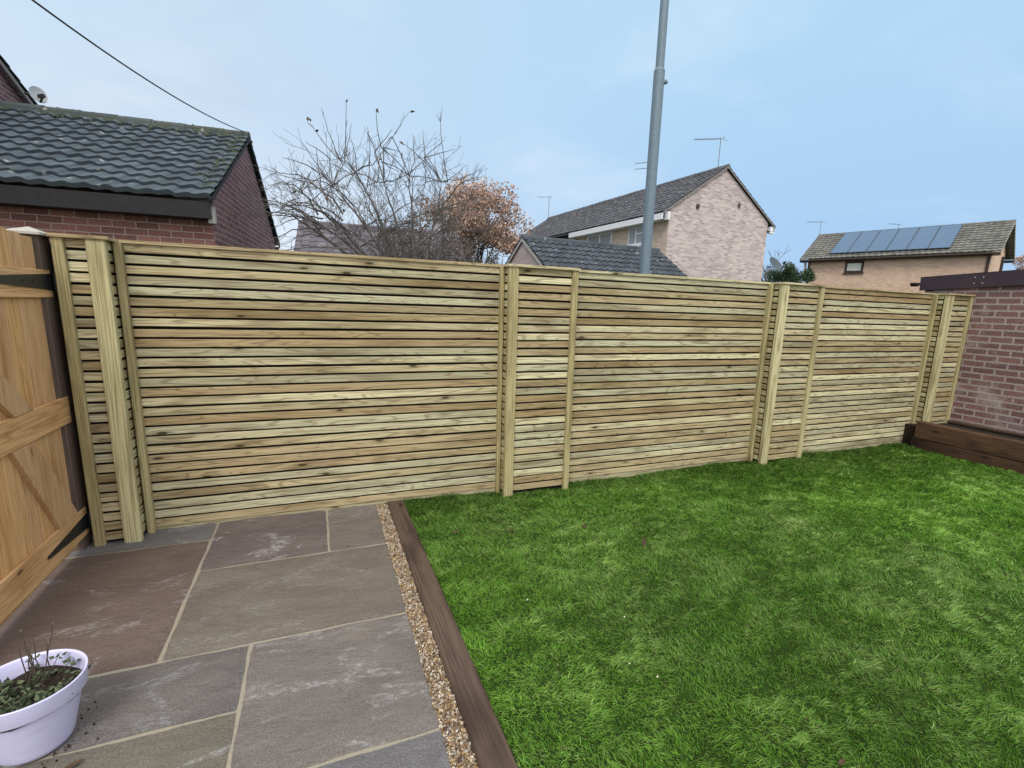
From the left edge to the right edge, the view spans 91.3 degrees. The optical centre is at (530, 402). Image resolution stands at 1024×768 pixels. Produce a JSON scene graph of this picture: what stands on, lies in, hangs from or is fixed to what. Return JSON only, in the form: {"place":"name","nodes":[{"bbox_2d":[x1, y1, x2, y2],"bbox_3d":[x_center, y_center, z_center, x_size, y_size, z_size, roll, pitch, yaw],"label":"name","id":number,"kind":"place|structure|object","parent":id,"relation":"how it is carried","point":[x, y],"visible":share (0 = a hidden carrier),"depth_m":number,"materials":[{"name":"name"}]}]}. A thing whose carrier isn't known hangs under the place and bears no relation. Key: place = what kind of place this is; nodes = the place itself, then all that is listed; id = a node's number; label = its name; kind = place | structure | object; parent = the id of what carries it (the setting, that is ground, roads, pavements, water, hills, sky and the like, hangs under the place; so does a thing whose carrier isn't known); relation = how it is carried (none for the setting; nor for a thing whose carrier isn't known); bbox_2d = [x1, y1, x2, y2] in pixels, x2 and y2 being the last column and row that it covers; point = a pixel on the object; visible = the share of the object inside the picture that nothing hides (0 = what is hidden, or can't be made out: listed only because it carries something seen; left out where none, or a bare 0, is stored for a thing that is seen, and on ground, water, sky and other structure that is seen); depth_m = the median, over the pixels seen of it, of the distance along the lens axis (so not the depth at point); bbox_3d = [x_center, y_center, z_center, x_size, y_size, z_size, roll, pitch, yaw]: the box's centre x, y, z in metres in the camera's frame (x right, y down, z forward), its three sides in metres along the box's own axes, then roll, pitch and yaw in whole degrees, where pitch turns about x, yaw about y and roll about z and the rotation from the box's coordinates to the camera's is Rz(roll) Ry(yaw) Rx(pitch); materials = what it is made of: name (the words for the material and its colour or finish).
{"place":"outdoors","nodes":[
{"label":"outdoors","id":0,"kind":"place"},
{"bbox_2d":[0,55,37,104],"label":"gabled house","id":1,"kind":"structure","parent":0,"point":[13,88],"depth_m":8.24,"materials":[{"name":"brown brick"}]},
{"bbox_2d":[24,86,47,102],"bbox_3d":[-7.970,-4.928,8.006,0.460,0.250,0.221,3,11,3],"label":"satellite dish","id":2,"kind":"object","parent":1,"relation":"attached to","point":[37,94],"visible":1,"depth_m":7.99,"materials":[{"name":"white metal"}]},
{"bbox_2d":[0,504,450,767],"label":"paving","id":3,"kind":"structure","parent":0,"point":[311,699],"depth_m":2.23,"materials":[{"name":"stone"}]},
{"bbox_2d":[0,649,88,766],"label":"plant pot","id":4,"kind":"object","parent":3,"relation":"on","point":[39,729],"visible":0.76,"depth_m":1.66,"materials":[{"name":"white plastic"}]},
{"bbox_2d":[0,622,92,714],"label":"potted plant","id":5,"kind":"object","parent":4,"relation":"on","point":[11,706],"visible":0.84,"depth_m":1.70,"materials":[{"name":"green plant"}]},
{"bbox_2d":[41,701,98,767],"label":"soil crumbs","id":6,"kind":"object","parent":3,"relation":"on","point":[68,746],"visible":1,"depth_m":1.73,"materials":[{"name":"black soil"}]},
{"bbox_2d":[65,758,82,767],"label":"fallen leaf","id":7,"kind":"object","parent":3,"relation":"on","point":[74,763],"visible":1,"depth_m":1.64,"materials":[{"name":"brown plant"}]},
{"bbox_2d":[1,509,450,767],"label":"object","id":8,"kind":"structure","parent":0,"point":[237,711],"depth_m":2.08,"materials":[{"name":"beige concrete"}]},
{"bbox_2d":[6,226,92,550],"bbox_3d":[-2.733,-0.009,2.872,0.153,1.911,0.185,-3,12,-23],"label":"gate post","id":9,"kind":"object","parent":8,"relation":"on","point":[50,305],"visible":0.48,"depth_m":2.84,"materials":[{"name":"wood"}]},
{"bbox_2d":[0,227,91,625],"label":"garden gate","id":10,"kind":"structure","parent":9,"relation":"attached to","point":[45,525],"depth_m":2.51,"materials":[{"name":"brown wood"}]},
{"bbox_2d":[376,503,477,767],"bbox_3d":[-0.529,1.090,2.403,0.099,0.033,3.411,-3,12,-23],"label":"gravel","id":11,"kind":"structure","parent":0,"point":[451,724],"depth_m":2.19,"materials":[{"name":"beige gravel"}]},
{"bbox_2d":[0,0,1023,282],"label":"sky","id":12,"kind":"structure","parent":0,"point":[846,115],"materials":[{"name":"blue"}]},
{"bbox_2d":[403,442,1023,767],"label":"lawn ground","id":13,"kind":"structure","parent":0,"point":[571,763],"depth_m":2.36,"materials":[{"name":"green plant"}]},
{"bbox_2d":[45,232,975,546],"bbox_3d":[1.234,-0.197,4.614,8.866,1.892,0.224,-3,12,-23],"label":"slatted fence","id":14,"kind":"object","parent":13,"relation":"on","point":[215,384],"visible":0.96,"depth_m":3.82,"materials":[{"name":"beige wood"}]},
{"bbox_2d":[838,759,844,764],"bbox_3d":[1.077,1.244,1.730,0.035,0.007,0.017,-3,12,-23],"label":"fallen leaf","id":15,"kind":"object","parent":13,"relation":"on","point":[841,762],"visible":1,"depth_m":1.73,"materials":[{"name":"brown plant"}]},
{"bbox_2d":[910,437,1023,473],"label":"base sleeper","id":16,"kind":"object","parent":13,"relation":"on","point":[969,455],"visible":0.78,"depth_m":5.56,"materials":[{"name":"brown wood"}]},
{"bbox_2d":[914,421,1023,462],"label":"raised bed sleeper","id":17,"kind":"object","parent":16,"relation":"on","point":[1001,447],"visible":1,"depth_m":5.53,"materials":[{"name":"brown wood"}]},
{"label":"ground","id":18,"kind":"structure","parent":0,"visible":0},
{"bbox_2d":[0,100,279,249],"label":"brick garage","id":19,"kind":"structure","parent":18,"relation":"on","point":[72,171],"depth_m":5.95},
{"bbox_2d":[32,0,243,131],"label":"overhead cable","id":20,"kind":"object","parent":19,"relation":"attached to","point":[60,20],"visible":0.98,"depth_m":4.63,"materials":[{"name":"black rubber"}]},
{"bbox_2d":[231,99,519,261],"bbox_3d":[-2.259,-2.231,7.614,4.419,4.586,2.643,-3,12,-23],"label":"bare fruit tree","id":21,"kind":"object","parent":18,"relation":"on","point":[383,233],"visible":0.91,"depth_m":7.21,"materials":[{"name":"brown plant"}]},
{"bbox_2d":[294,220,464,260],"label":"brown roofed garage","id":22,"kind":"structure","parent":18,"relation":"on","point":[310,240],"depth_m":13.85,"materials":[{"name":"purple tile"}]},
{"bbox_2d":[340,210,503,264],"bbox_3d":[-2.323,-2.550,11.617,4.576,3.471,3.459,5,11,14],"label":"scrubby hedge","id":23,"kind":"object","parent":18,"relation":"on","point":[490,260],"visible":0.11,"depth_m":11.11,"materials":[{"name":"brown plant"}]},
{"bbox_2d":[414,190,477,245],"bbox_3d":[-4.238,-6.804,24.372,3.480,6.798,2.560,4,11,9],"label":"thin autumn tree","id":24,"kind":"object","parent":18,"relation":"on","point":[433,208],"visible":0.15,"depth_m":23.95,"materials":[{"name":"brown plant"}]},
{"bbox_2d":[387,500,517,767],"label":"sleeper edging","id":25,"kind":"object","parent":18,"relation":"on","point":[488,741],"visible":0.77,"depth_m":2.18,"materials":[{"name":"brown wood"}]},
{"bbox_2d":[438,173,534,262],"bbox_3d":[-2.615,-8.146,27.320,6.041,8.409,4.932,-3,12,-23],"label":"autumn tree","id":26,"kind":"object","parent":18,"relation":"on","point":[503,208],"visible":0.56,"depth_m":26.22,"materials":[{"name":"brown plant"}]},
{"bbox_2d":[505,235,687,276],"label":"tiled garage","id":27,"kind":"structure","parent":18,"relation":"on","point":[560,252],"depth_m":13.75,"materials":[{"name":"grey tile"}]},
{"bbox_2d":[517,164,775,281],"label":"brick house","id":28,"kind":"structure","parent":18,"relation":"on","point":[715,223],"depth_m":19.74,"materials":[{"name":"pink brick"}]},
{"bbox_2d":[587,232,612,242],"bbox_3d":[3.024,-7.085,22.346,0.110,0.840,2.100,-3,12,-26],"label":"window","id":29,"kind":"structure","parent":28,"relation":"in","point":[604,237],"depth_m":22.09,"materials":[{"name":"grey glass"}]},
{"bbox_2d":[627,226,642,245],"bbox_3d":[4.185,-6.622,19.997,0.110,0.770,1.120,-3,12,-26],"label":"window","id":30,"kind":"structure","parent":28,"relation":"in","point":[635,233],"depth_m":20.01,"materials":[{"name":"white plastic"}]},
{"bbox_2d":[694,137,726,165],"bbox_3d":[6.881,-9.655,19.299,1.237,1.267,0.275,2,11,0],"label":"tv aerial","id":31,"kind":"object","parent":28,"relation":"on","point":[698,139],"visible":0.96,"depth_m":19.21,"materials":[{"name":"metal"}]},
{"bbox_2d":[767,257,785,271],"bbox_3d":[8.681,-4.887,17.684,0.540,0.514,0.531,4,11,11],"label":"satellite dish","id":32,"kind":"object","parent":28,"relation":"attached to","point":[776,264],"visible":1,"depth_m":17.79,"materials":[{"name":"black metal"}]},
{"bbox_2d":[639,0,668,273],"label":"lamp post","id":33,"kind":"object","parent":18,"relation":"on","point":[660,81],"visible":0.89,"depth_m":7.10,"materials":[{"name":"metal"}]},
{"bbox_2d":[761,246,803,282],"bbox_3d":[15.178,-7.059,31.869,3.280,5.715,3.972,-3,12,-23],"label":"bare tree","id":34,"kind":"object","parent":18,"relation":"on","point":[765,274],"visible":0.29,"depth_m":31.27,"materials":[{"name":"grey plant"}]},
{"bbox_2d":[767,261,816,283],"bbox_3d":[15.073,-5.930,29.369,2.836,4.456,2.652,-3,12,-23],"label":"evergreen shrub","id":35,"kind":"object","parent":18,"relation":"on","point":[787,272],"visible":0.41,"depth_m":28.57,"materials":[{"name":"green plant"}]},
{"bbox_2d":[800,219,1015,291],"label":"solar house","id":36,"kind":"structure","parent":18,"relation":"on","point":[900,259],"depth_m":28.86,"materials":[{"name":"beige brick"},{"name":"grey brown roof tile"},{"name":"solar panel glass"}]},
{"bbox_2d":[843,261,863,273],"bbox_3d":[19.785,-8.261,30.604,0.110,0.750,1.120,-8,15,-40],"label":"window","id":37,"kind":"structure","parent":36,"relation":"in","point":[851,267],"depth_m":30.60,"materials":[{"name":"white glass"}]},
{"bbox_2d":[902,423,1023,445],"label":"bed soil","id":38,"kind":"structure","parent":18,"relation":"on","point":[909,431],"depth_m":6.17,"materials":[{"name":"brown soil"}]},
{"bbox_2d":[948,420,1023,437],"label":"timber batten","id":39,"kind":"object","parent":38,"relation":"on","point":[988,428],"visible":1,"depth_m":5.97,"materials":[{"name":"brown wood"}]},
{"bbox_2d":[910,269,1023,434],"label":"brick outbuilding","id":40,"kind":"structure","parent":18,"relation":"on","point":[989,391],"depth_m":5.94,"materials":[{"name":"red brick"}]},
{"bbox_2d":[1013,254,1023,269],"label":"distant tree","id":41,"kind":"object","parent":18,"relation":"on","point":[1020,259],"visible":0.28,"depth_m":40.29,"materials":[{"name":"brown plant"}]}
]}

